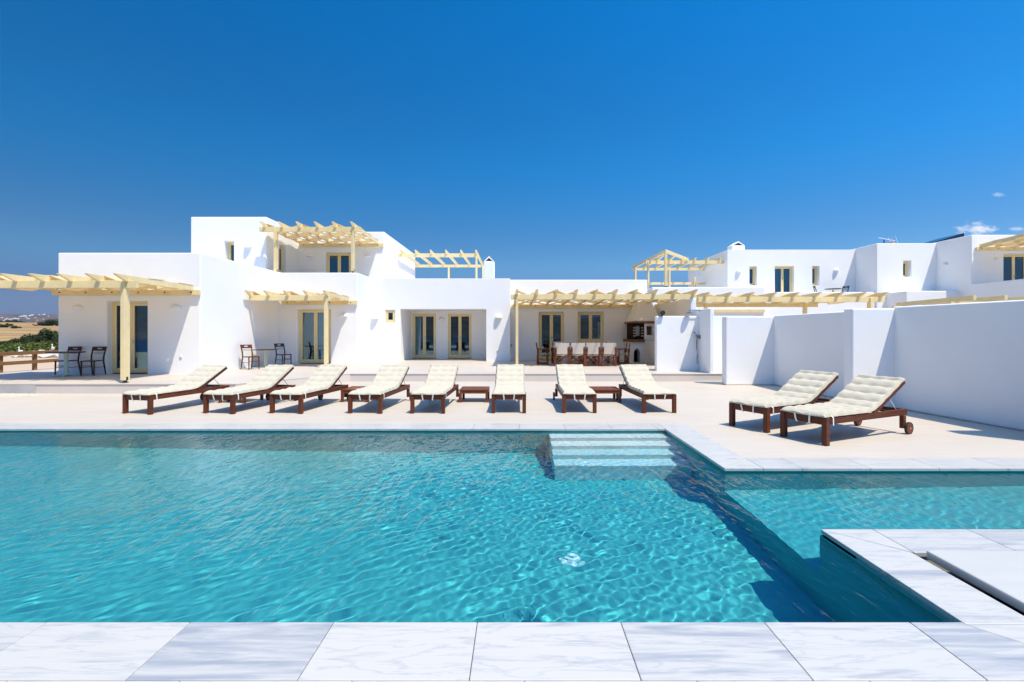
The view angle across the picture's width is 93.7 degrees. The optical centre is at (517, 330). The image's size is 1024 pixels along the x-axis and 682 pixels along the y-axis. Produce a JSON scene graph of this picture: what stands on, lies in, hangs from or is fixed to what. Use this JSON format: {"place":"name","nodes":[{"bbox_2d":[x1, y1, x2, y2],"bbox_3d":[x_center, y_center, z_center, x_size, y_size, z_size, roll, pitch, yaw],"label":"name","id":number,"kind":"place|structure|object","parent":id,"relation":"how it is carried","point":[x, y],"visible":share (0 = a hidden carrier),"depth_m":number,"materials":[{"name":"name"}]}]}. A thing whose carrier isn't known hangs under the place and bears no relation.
{"place":"outdoors","nodes":[
{"label":"outdoors","id":0,"kind":"place"},
{"bbox_2d":[0,393,51,397],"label":"gravel","id":1,"kind":"structure","parent":0,"point":[11,394],"depth_m":12.35,"materials":[{"name":"beige gravel"}]},
{"bbox_2d":[0,322,57,371],"bbox_3d":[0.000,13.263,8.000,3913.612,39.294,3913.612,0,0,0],"label":"ground","id":2,"kind":"structure","parent":0,"point":[8,333],"depth_m":84.51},
{"bbox_2d":[2,324,13,327],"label":"shrub","id":3,"kind":"object","parent":2,"relation":"on","point":[5,325],"visible":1,"depth_m":149.90,"materials":[{"name":"green plant"}]},
{"bbox_2d":[0,385,35,393],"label":"concrete kerb","id":4,"kind":"structure","parent":2,"relation":"on","point":[19,389],"depth_m":12.57,"materials":[{"name":"white concrete"}]},
{"bbox_2d":[9,339,35,342],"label":"shrub","id":5,"kind":"object","parent":2,"relation":"on","point":[22,341],"visible":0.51,"depth_m":45.49,"materials":[{"name":"green plant"}]},
{"bbox_2d":[0,340,57,351],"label":"scrub","id":6,"kind":"object","parent":2,"relation":"on","point":[13,346],"visible":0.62,"depth_m":36.25,"materials":[{"name":"green plant"}]},
{"bbox_2d":[20,331,57,339],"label":"shrub","id":7,"kind":"object","parent":2,"relation":"on","point":[33,337],"visible":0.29,"depth_m":47.14,"materials":[{"name":"green plant"}]},
{"bbox_2d":[36,335,57,341],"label":"shrub","id":8,"kind":"object","parent":2,"relation":"on","point":[44,337],"visible":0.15,"depth_m":45.21,"materials":[{"name":"green plant"}]},
{"bbox_2d":[36,331,57,340],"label":"shrub","id":9,"kind":"object","parent":2,"relation":"on","point":[49,338],"visible":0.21,"depth_m":47.19,"materials":[{"name":"green plant"}]},
{"bbox_2d":[37,328,57,338],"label":"shrub","id":10,"kind":"object","parent":2,"relation":"on","point":[47,331],"visible":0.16,"depth_m":46.57,"materials":[{"name":"green plant"}]},
{"bbox_2d":[37,353,57,357],"bbox_3d":[-26.282,1.417,26.856,0.681,0.472,1.017,-9,13,-2],"label":"rock","id":11,"kind":"object","parent":2,"relation":"on","point":[46,355],"visible":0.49,"depth_m":26.60,"materials":[{"name":"stone"}]},
{"bbox_2d":[46,320,57,325],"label":"shrub","id":12,"kind":"object","parent":2,"relation":"on","point":[50,321],"visible":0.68,"depth_m":203.70,"materials":[{"name":"green plant"}]},
{"bbox_2d":[0,314,57,322],"bbox_3d":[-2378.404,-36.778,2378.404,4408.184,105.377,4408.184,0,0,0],"label":"hills","id":13,"kind":"structure","parent":0,"point":[39,318],"depth_m":2031.03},
{"bbox_2d":[41,316,57,321],"bbox_3d":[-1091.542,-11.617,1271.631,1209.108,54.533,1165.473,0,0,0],"label":"hills","id":14,"kind":"structure","parent":0,"point":[53,318],"depth_m":1107.84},
{"bbox_2d":[0,431,1023,622],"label":"pool water","id":15,"kind":"structure","parent":0,"point":[396,526],"depth_m":4.16,"materials":[{"name":"teal liquid"}]},
{"bbox_2d":[0,382,1023,457],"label":"deck","id":16,"kind":"structure","parent":0,"point":[703,408],"depth_m":9.24,"materials":[{"name":"ceramic"}]},
{"bbox_2d":[122,365,229,414],"bbox_3d":[-7.326,1.226,10.449,0.774,0.859,2.009,0,0,13],"label":"sun lounger","id":17,"kind":"object","parent":16,"relation":"on","point":[197,380],"visible":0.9,"depth_m":10.34,"materials":[{"name":"white fabric"}]},
{"bbox_2d":[218,394,263,402],"bbox_3d":[-6.480,1.502,11.250,0.660,0.297,0.660,0,0,8],"label":"side table","id":18,"kind":"object","parent":16,"relation":"on","point":[244,399],"visible":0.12,"depth_m":10.97,"materials":[{"name":"red wood"}]},
{"bbox_2d":[203,365,296,413],"bbox_3d":[-5.767,1.225,10.496,0.774,0.862,2.009,0,0,11],"label":"sun lounger","id":19,"kind":"object","parent":16,"relation":"on","point":[268,379],"visible":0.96,"depth_m":10.41,"materials":[{"name":"white fabric"}]},
{"bbox_2d":[270,364,348,413],"bbox_3d":[-4.487,1.225,10.522,0.774,0.863,2.009,0,0,8],"label":"sun lounger","id":20,"kind":"object","parent":16,"relation":"on","point":[320,380],"visible":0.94,"depth_m":10.50,"materials":[{"name":"beige fabric"}]},
{"bbox_2d":[341,386,368,401],"bbox_3d":[-3.750,1.502,11.400,0.660,0.297,0.660,0,0,4],"label":"side table","id":21,"kind":"object","parent":16,"relation":"on","point":[348,389],"visible":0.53,"depth_m":11.09,"materials":[{"name":"red wood"}]},
{"bbox_2d":[58,217,695,373],"bbox_3d":[-4.015,-1.645,23.215,21.570,6.590,15.570,0,0,0],"label":"villa","id":22,"kind":"object","parent":16,"relation":"on","point":[220,319],"visible":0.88,"depth_m":20.65,"materials":[{"name":"white paint"}]},
{"bbox_2d":[72,305,83,308],"bbox_3d":[-14.112,-0.761,15.350,0.320,0.140,0.180,0,0,0],"label":"wall lamp","id":23,"kind":"object","parent":22,"relation":"attached to","point":[78,307],"visible":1,"depth_m":15.32,"materials":[{"name":"white paint"}]},
{"bbox_2d":[112,302,147,372],"bbox_3d":[-12.575,0.210,15.649,1.290,2.320,0.102,0,0,0],"label":"door","id":24,"kind":"structure","parent":22,"relation":"in","point":[138,310],"depth_m":15.67,"materials":[{"name":"beige paint"}]},
{"bbox_2d":[170,305,180,308],"bbox_3d":[-10.978,-0.761,15.350,0.320,0.140,0.180,0,0,0],"label":"wall lamp","id":25,"kind":"object","parent":22,"relation":"attached to","point":[175,307],"visible":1,"depth_m":15.31,"materials":[{"name":"white paint"}]},
{"bbox_2d":[228,242,233,260],"bbox_3d":[-12.535,-3.300,21.210,0.410,1.200,0.260,0,0,0],"label":"window","id":26,"kind":"structure","parent":22,"relation":"in","point":[230,244],"depth_m":21.09,"materials":[{"name":"beige paint"}]},
{"bbox_2d":[279,246,282,272],"bbox_3d":[-11.085,-3.325,22.250,0.070,1.250,0.600,0,0,0],"label":"window","id":27,"kind":"structure","parent":22,"relation":"in","point":[280,247],"depth_m":22.42,"materials":[{"name":"beige paint"}]},
{"bbox_2d":[299,309,330,362],"bbox_3d":[-8.610,0.230,20.524,1.380,2.280,0.292,0,0,0],"label":"door","id":28,"kind":"structure","parent":22,"relation":"in","point":[311,321],"depth_m":20.53,"materials":[{"name":"beige paint"}]},
{"bbox_2d":[259,221,383,272],"bbox_3d":[-8.820,-3.502,21.901,4.300,2.114,3.877,0,0,0],"label":"pergola","id":29,"kind":"object","parent":22,"relation":"on","point":[298,230],"visible":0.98,"depth_m":21.41,"materials":[{"name":"beige paint"}]},
{"bbox_2d":[327,253,350,272],"bbox_3d":[-8.945,-2.855,24.114,1.230,2.070,0.292,0,0,0],"label":"door","id":30,"kind":"structure","parent":22,"relation":"in","point":[336,262],"depth_m":24.24,"materials":[{"name":"beige paint"}]},
{"bbox_2d":[386,310,394,322],"bbox_3d":[-5.800,-0.660,21.960,0.440,0.580,0.260,0,0,0],"label":"window","id":31,"kind":"structure","parent":22,"relation":"in","point":[390,314],"depth_m":21.84,"materials":[{"name":"beige paint"}]},
{"bbox_2d":[413,314,435,357],"bbox_3d":[-4.690,0.260,24.164,1.180,2.220,0.292,0,0,0],"label":"door","id":32,"kind":"structure","parent":22,"relation":"in","point":[424,325],"depth_m":24.17,"materials":[{"name":"beige paint"}]},
{"bbox_2d":[399,250,483,277],"bbox_3d":[-4.395,-3.109,28.726,4.410,2.628,5.047,0,0,0],"label":"pergola","id":33,"kind":"object","parent":22,"relation":"on","point":[409,256],"visible":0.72,"depth_m":26.55,"materials":[{"name":"beige paint"}]},
{"bbox_2d":[448,314,471,357],"bbox_3d":[-2.910,0.260,24.164,1.180,2.220,0.292,0,0,0],"label":"door","id":34,"kind":"structure","parent":22,"relation":"in","point":[459,325],"depth_m":24.29,"materials":[{"name":"beige paint"}]},
{"bbox_2d":[539,312,563,359],"bbox_3d":[1.575,0.245,22.774,1.170,2.250,0.292,0,0,0],"label":"door","id":35,"kind":"structure","parent":22,"relation":"in","point":[551,324],"depth_m":22.90,"materials":[{"name":"beige paint"}]},
{"bbox_2d":[578,312,602,341],"bbox_3d":[3.425,-0.185,22.774,1.210,1.390,0.292,0,0,0],"label":"window","id":36,"kind":"structure","parent":22,"relation":"in","point":[590,324],"depth_m":22.90,"materials":[{"name":"beige paint"}]},
{"bbox_2d":[36,374,721,393],"bbox_3d":[-4.750,1.635,18.800,25.000,0.430,12.400,0,0,0],"label":"terrace riser","id":37,"kind":"object","parent":16,"relation":"on","point":[82,389],"visible":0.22,"depth_m":15.60,"materials":[{"name":"white concrete"}]},
{"bbox_2d":[0,358,721,384],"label":"terrace","id":38,"kind":"structure","parent":37,"relation":"on","point":[246,375],"depth_m":15.98,"materials":[{"name":"stone"}]},
{"bbox_2d":[0,350,57,372],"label":"fence","id":39,"kind":"object","parent":38,"relation":"on","point":[34,361],"visible":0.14,"depth_m":16.70,"materials":[{"name":"brown wood"}]},
{"bbox_2d":[45,351,85,376],"bbox_3d":[-13.858,1.017,14.720,0.920,0.745,0.920,0,0,0],"label":"cafe table","id":40,"kind":"object","parent":38,"relation":"on","point":[66,363],"visible":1,"depth_m":14.68,"materials":[{"name":"grey metal"}]},
{"bbox_2d":[54,346,81,374],"bbox_3d":[-14.141,0.946,15.102,0.438,0.893,0.524,0,0,0],"label":"cafe chair","id":41,"kind":"object","parent":38,"relation":"on","point":[72,349],"visible":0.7,"depth_m":15.25,"materials":[{"name":"brown wood"}]},
{"bbox_2d":[80,346,106,375],"bbox_3d":[-13.316,0.946,15.072,0.438,0.893,0.524,0,0,-4],"label":"cafe chair","id":42,"kind":"object","parent":38,"relation":"on","point":[93,367],"visible":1,"depth_m":15.21,"materials":[{"name":"brown wood"}]},
{"bbox_2d":[0,273,200,382],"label":"pergola","id":43,"kind":"object","parent":38,"relation":"on","point":[123,286],"visible":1,"depth_m":12.81,"materials":[{"name":"beige paint"}]},
{"bbox_2d":[240,344,259,369],"bbox_3d":[-9.706,0.946,17.374,0.523,0.893,0.438,0,0,28],"label":"cafe chair","id":44,"kind":"object","parent":38,"relation":"on","point":[251,350],"visible":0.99,"depth_m":17.37,"materials":[{"name":"brown wood"}]},
{"bbox_2d":[253,349,277,366],"bbox_3d":[-9.620,1.047,18.300,0.846,0.685,0.846,0,0,0],"label":"cafe table","id":45,"kind":"object","parent":38,"relation":"on","point":[265,357],"visible":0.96,"depth_m":18.25,"materials":[{"name":"grey metal"}]},
{"bbox_2d":[274,343,291,364],"bbox_3d":[-9.296,0.946,18.974,0.523,0.893,0.438,0,0,28],"label":"cafe chair","id":46,"kind":"object","parent":38,"relation":"on","point":[282,345],"visible":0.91,"depth_m":19.01,"materials":[{"name":"brown wood"}]},
{"bbox_2d":[244,290,356,364],"bbox_3d":[-8.415,-0.049,18.921,3.290,2.887,2.637,0,0,0],"label":"pergola","id":47,"kind":"object","parent":38,"relation":"on","point":[325,299],"visible":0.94,"depth_m":17.95,"materials":[{"name":"beige paint"}]},
{"bbox_2d":[535,342,548,364],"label":"directors chair","id":48,"kind":"object","parent":38,"relation":"on","point":[546,354],"visible":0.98,"depth_m":19.59,"materials":[{"name":"red wood"}]},
{"bbox_2d":[551,342,563,362],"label":"directors chair","id":49,"kind":"object","parent":38,"relation":"on","point":[552,350],"visible":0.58,"depth_m":20.71,"materials":[{"name":"red wood"}]},
{"bbox_2d":[553,343,569,365],"bbox_3d":[1.720,0.930,18.949,0.670,0.920,0.582,0,0,0],"label":"directors chair","id":50,"kind":"object","parent":38,"relation":"on","point":[561,348],"visible":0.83,"depth_m":18.73,"materials":[{"name":"white fabric"}]},
{"bbox_2d":[567,342,579,362],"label":"directors chair","id":51,"kind":"object","parent":38,"relation":"on","point":[572,348],"visible":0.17,"depth_m":20.81,"materials":[{"name":"red wood"}]},
{"bbox_2d":[569,343,584,365],"bbox_3d":[2.331,0.930,18.949,0.670,0.920,0.582,0,0,-2],"label":"directors chair","id":52,"kind":"object","parent":38,"relation":"on","point":[577,348],"visible":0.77,"depth_m":18.73,"materials":[{"name":"white fabric"}]},
{"bbox_2d":[552,346,604,364],"bbox_3d":[2.650,1.015,19.760,2.400,0.750,0.880,0,0,0],"label":"dining table","id":53,"kind":"object","parent":38,"relation":"on","point":[565,359],"visible":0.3,"depth_m":19.50,"materials":[{"name":"brown wood"}]},
{"bbox_2d":[580,342,594,363],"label":"directors chair","id":54,"kind":"object","parent":38,"relation":"on","point":[589,354],"visible":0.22,"depth_m":20.73,"materials":[{"name":"red wood"}]},
{"bbox_2d":[585,343,600,365],"bbox_3d":[2.939,0.930,18.949,0.670,0.920,0.582,0,0,2],"label":"directors chair","id":55,"kind":"object","parent":38,"relation":"on","point":[592,348],"visible":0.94,"depth_m":18.73,"materials":[{"name":"white fabric"}]},
{"bbox_2d":[594,342,608,363],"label":"directors chair","id":56,"kind":"object","parent":38,"relation":"on","point":[601,343],"visible":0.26,"depth_m":20.82,"materials":[{"name":"red wood"}]},
{"bbox_2d":[511,289,697,363],"bbox_3d":[3.250,-0.079,20.186,7.100,2.949,4.607,0,0,0],"label":"pergola","id":57,"kind":"object","parent":38,"relation":"on","point":[628,299],"visible":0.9,"depth_m":18.28,"materials":[{"name":"beige paint"}]},
{"bbox_2d":[601,343,617,365],"bbox_3d":[3.552,0.930,18.949,0.670,0.920,0.582,0,0,-3],"label":"directors chair","id":58,"kind":"object","parent":38,"relation":"on","point":[609,348],"visible":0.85,"depth_m":18.73,"materials":[{"name":"white fabric"}]},
{"bbox_2d":[616,342,630,364],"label":"directors chair","id":59,"kind":"object","parent":38,"relation":"on","point":[627,350],"visible":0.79,"depth_m":19.62,"materials":[{"name":"red wood"}]},
{"bbox_2d":[623,293,658,364],"bbox_3d":[5.670,-0.145,20.695,1.500,3.110,3.590,0,0,0],"label":"barbecue","id":60,"kind":"object","parent":38,"relation":"on","point":[640,321],"visible":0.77,"depth_m":21.28,"materials":[{"name":"white paint"}]},
{"bbox_2d":[645,342,648,361],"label":"cupboard door","id":61,"kind":"structure","parent":60,"relation":"in","point":[646,343],"depth_m":20.60,"materials":[{"name":"grey wood"}]},
{"bbox_2d":[649,342,653,362],"bbox_3d":[5.568,0.910,20.000,0.020,0.840,0.640,0,0,0],"label":"cupboard door","id":62,"kind":"structure","parent":60,"relation":"in","point":[651,345],"depth_m":19.98,"materials":[{"name":"grey wood"}]},
{"bbox_2d":[655,316,698,370],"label":"shower wall","id":63,"kind":"structure","parent":38,"relation":"on","point":[675,343],"depth_m":16.60,"materials":[{"name":"white paint"}]},
{"bbox_2d":[691,308,713,372],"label":"shower wall","id":64,"kind":"structure","parent":38,"relation":"on","point":[706,341],"depth_m":15.91,"materials":[{"name":"white paint"}]},
{"bbox_2d":[692,332,700,362],"bbox_3d":[6.125,0.602,16.500,0.250,1.108,0.150,0,0,0],"label":"hand shower","id":65,"kind":"object","parent":64,"relation":"attached to","point":[699,337],"visible":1,"depth_m":16.48,"materials":[{"name":"silver metal"}]},
{"bbox_2d":[714,316,722,370],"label":"garden wall","id":66,"kind":"structure","parent":38,"relation":"on","point":[717,343],"depth_m":16.55,"materials":[{"name":"white paint"}]},
{"bbox_2d":[348,364,410,413],"bbox_3d":[-2.973,1.226,10.529,0.774,0.859,2.009,0,0,4],"label":"sun lounger","id":67,"kind":"object","parent":16,"relation":"on","point":[388,380],"visible":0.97,"depth_m":10.52,"materials":[{"name":"beige fabric"}]},
{"bbox_2d":[410,364,458,413],"bbox_3d":[-1.770,1.226,10.531,0.774,0.859,2.009,0,0,2],"label":"sun lounger","id":68,"kind":"object","parent":16,"relation":"on","point":[440,384],"visible":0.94,"depth_m":10.53,"materials":[{"name":"white fabric"}]},
{"bbox_2d":[459,386,489,402],"bbox_3d":[-1.020,1.502,11.350,0.660,0.297,0.660,0,0,0],"label":"side table","id":69,"kind":"object","parent":16,"relation":"on","point":[463,390],"visible":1,"depth_m":11.03,"materials":[{"name":"red wood"}]},
{"bbox_2d":[491,364,525,412],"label":"sun lounger","id":70,"kind":"object","parent":16,"relation":"on","point":[509,383],"visible":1,"depth_m":10.67,"materials":[{"name":"beige fabric"}]},
{"bbox_2d":[553,364,596,412],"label":"sun lounger","id":71,"kind":"object","parent":16,"relation":"on","point":[571,381],"visible":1,"depth_m":10.70,"materials":[{"name":"beige fabric"}]},
{"bbox_2d":[589,386,620,402],"bbox_3d":[2.040,1.502,11.350,0.660,0.297,0.660,0,0,-1],"label":"side table","id":72,"kind":"object","parent":16,"relation":"on","point":[614,390],"visible":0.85,"depth_m":11.05,"materials":[{"name":"red wood"}]},
{"bbox_2d":[616,364,676,412],"bbox_3d":[2.785,1.226,10.588,0.774,0.859,2.009,0,0,-3],"label":"sun lounger","id":73,"kind":"object","parent":16,"relation":"on","point":[640,382],"visible":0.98,"depth_m":10.67,"materials":[{"name":"beige fabric"}]},
{"bbox_2d":[722,316,773,384],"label":"garden wall","id":74,"kind":"structure","parent":16,"relation":"on","point":[747,350],"depth_m":14.55,"materials":[{"name":"white paint"}]},
{"bbox_2d":[565,430,986,621],"bbox_3d":[-0.620,1.814,5.135,20.040,0.272,6.750,0,0,0],"label":"pool edge","id":75,"kind":"object","parent":16,"relation":"on","point":[909,593],"visible":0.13,"depth_m":3.50,"materials":[{"name":"grey stone"}]},
{"bbox_2d":[0,423,1023,681],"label":"pool coping","id":76,"kind":"object","parent":75,"relation":"on","point":[980,639],"visible":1,"depth_m":2.53,"materials":[{"name":"stone"}]},
{"bbox_2d":[678,292,888,313],"bbox_3d":[10.405,0.102,19.616,7.090,3.107,3.467,0,0,0],"label":"pergola","id":77,"kind":"object","parent":16,"relation":"on","point":[795,299],"visible":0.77,"depth_m":18.25,"materials":[{"name":"beige paint"}]},
{"bbox_2d":[729,370,838,432],"bbox_3d":[4.780,1.201,8.526,2.130,0.911,0.820,0,0,-27],"label":"sun lounger","id":78,"kind":"object","parent":16,"relation":"on","point":[801,387],"visible":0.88,"depth_m":8.40,"materials":[{"name":"white fabric"}]},
{"bbox_2d":[774,311,843,397],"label":"garden wall","id":79,"kind":"structure","parent":16,"relation":"on","point":[813,341],"depth_m":12.70,"materials":[{"name":"white paint"}]},
{"bbox_2d":[647,235,1023,315],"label":"villa","id":80,"kind":"object","parent":16,"relation":"on","point":[902,272],"visible":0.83,"depth_m":27.30,"materials":[{"name":"white paint"}]},
{"bbox_2d":[632,249,723,288],"bbox_3d":[10.215,-3.187,30.023,4.830,2.785,5.966,0,0,0],"label":"pergola","id":81,"kind":"object","parent":80,"relation":"on","point":[680,261],"visible":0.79,"depth_m":29.90,"materials":[{"name":"beige paint"}]},
{"bbox_2d":[714,309,764,311],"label":"beam","id":82,"kind":"structure","parent":80,"relation":"attached to","point":[739,310],"depth_m":26.90,"materials":[{"name":"beige paint"}]},
{"bbox_2d":[749,267,754,284],"bbox_3d":[14.213,-3.323,29.400,0.453,1.148,0.260,0,0,0],"label":"window","id":83,"kind":"structure","parent":80,"relation":"in","point":[751,269],"depth_m":29.32,"materials":[{"name":"beige paint"}]},
{"bbox_2d":[775,267,791,291],"bbox_3d":[16.093,-3.043,29.334,1.163,1.737,0.292,0,0,0],"label":"door","id":84,"kind":"structure","parent":80,"relation":"in","point":[783,275],"depth_m":29.34,"materials":[{"name":"beige paint"}]},
{"bbox_2d":[812,267,816,284],"bbox_3d":[17.997,-3.338,29.400,0.438,1.148,0.260,0,0,0],"label":"window","id":85,"kind":"structure","parent":80,"relation":"in","point":[814,269],"depth_m":29.29,"materials":[{"name":"beige paint"}]},
{"bbox_2d":[824,288,841,291],"bbox_3d":[18.572,-2.124,28.300,0.874,0.708,0.874,0,0,0],"label":"cafe table","id":86,"kind":"object","parent":80,"relation":"on","point":[832,289],"visible":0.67,"depth_m":28.24,"materials":[{"name":"grey wood"}]},
{"bbox_2d":[878,237,897,242],"bbox_3d":[22.404,-5.302,29.000,1.253,0.904,0.320,0,0,0],"label":"tv antenna","id":87,"kind":"object","parent":80,"relation":"on","point":[888,239],"visible":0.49,"depth_m":28.99,"materials":[{"name":"grey metal"}]},
{"bbox_2d":[903,261,906,276],"bbox_3d":[22.139,-3.533,27.595,0.427,0.924,0.070,0,0,0],"label":"window","id":88,"kind":"structure","parent":80,"relation":"in","point":[904,262],"depth_m":27.57,"materials":[{"name":"beige paint"}]},
{"bbox_2d":[925,233,963,242],"bbox_3d":[25.373,-5.320,29.250,2.059,0.940,1.900,0,0,0],"label":"solar panel","id":89,"kind":"object","parent":80,"relation":"on","point":[948,238],"visible":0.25,"depth_m":28.30,"materials":[{"name":"blue glass"}]},
{"bbox_2d":[975,233,1023,250],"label":"pergola","id":90,"kind":"object","parent":80,"relation":"on","point":[1014,243],"visible":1,"depth_m":24.70,"materials":[{"name":"beige paint"}]},
{"bbox_2d":[1003,254,1023,280],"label":"door","id":91,"kind":"structure","parent":80,"relation":"in","point":[1013,264],"depth_m":25.40,"materials":[{"name":"beige paint"}]},
{"bbox_2d":[780,374,913,445],"bbox_3d":[5.204,1.201,7.615,2.130,0.911,0.820,0,0,-24],"label":"sun lounger","id":92,"kind":"object","parent":16,"relation":"on","point":[858,398],"visible":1,"depth_m":7.50,"materials":[{"name":"white fabric"}]},
{"bbox_2d":[844,308,894,406],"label":"garden wall","id":93,"kind":"structure","parent":16,"relation":"on","point":[869,341],"depth_m":10.20,"materials":[{"name":"white paint"}]},
{"bbox_2d":[892,295,1023,307],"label":"pergola","id":94,"kind":"object","parent":16,"relation":"on","point":[964,299],"visible":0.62,"depth_m":18.70,"materials":[{"name":"beige paint"}]},
{"bbox_2d":[894,300,1023,430],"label":"garden wall","id":95,"kind":"structure","parent":16,"relation":"on","point":[962,361],"depth_m":8.79,"materials":[{"name":"white paint"}]},
{"bbox_2d":[927,551,1023,612],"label":"tank cover","id":96,"kind":"object","parent":16,"relation":"on","point":[999,575],"visible":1,"depth_m":3.24,"materials":[{"name":"white stone"}]},
{"bbox_2d":[0,0,1023,314],"label":"sky","id":97,"kind":"structure","parent":0,"point":[543,139],"materials":[{"name":"blue"}]},
{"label":"pool floor","id":98,"kind":"structure","parent":0,"visible":0},
{"bbox_2d":[0,431,1023,621],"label":"pool wall","id":99,"kind":"structure","parent":98,"relation":"on","point":[940,617],"depth_m":5.76,"materials":[{"name":"teal paint"}]}
]}

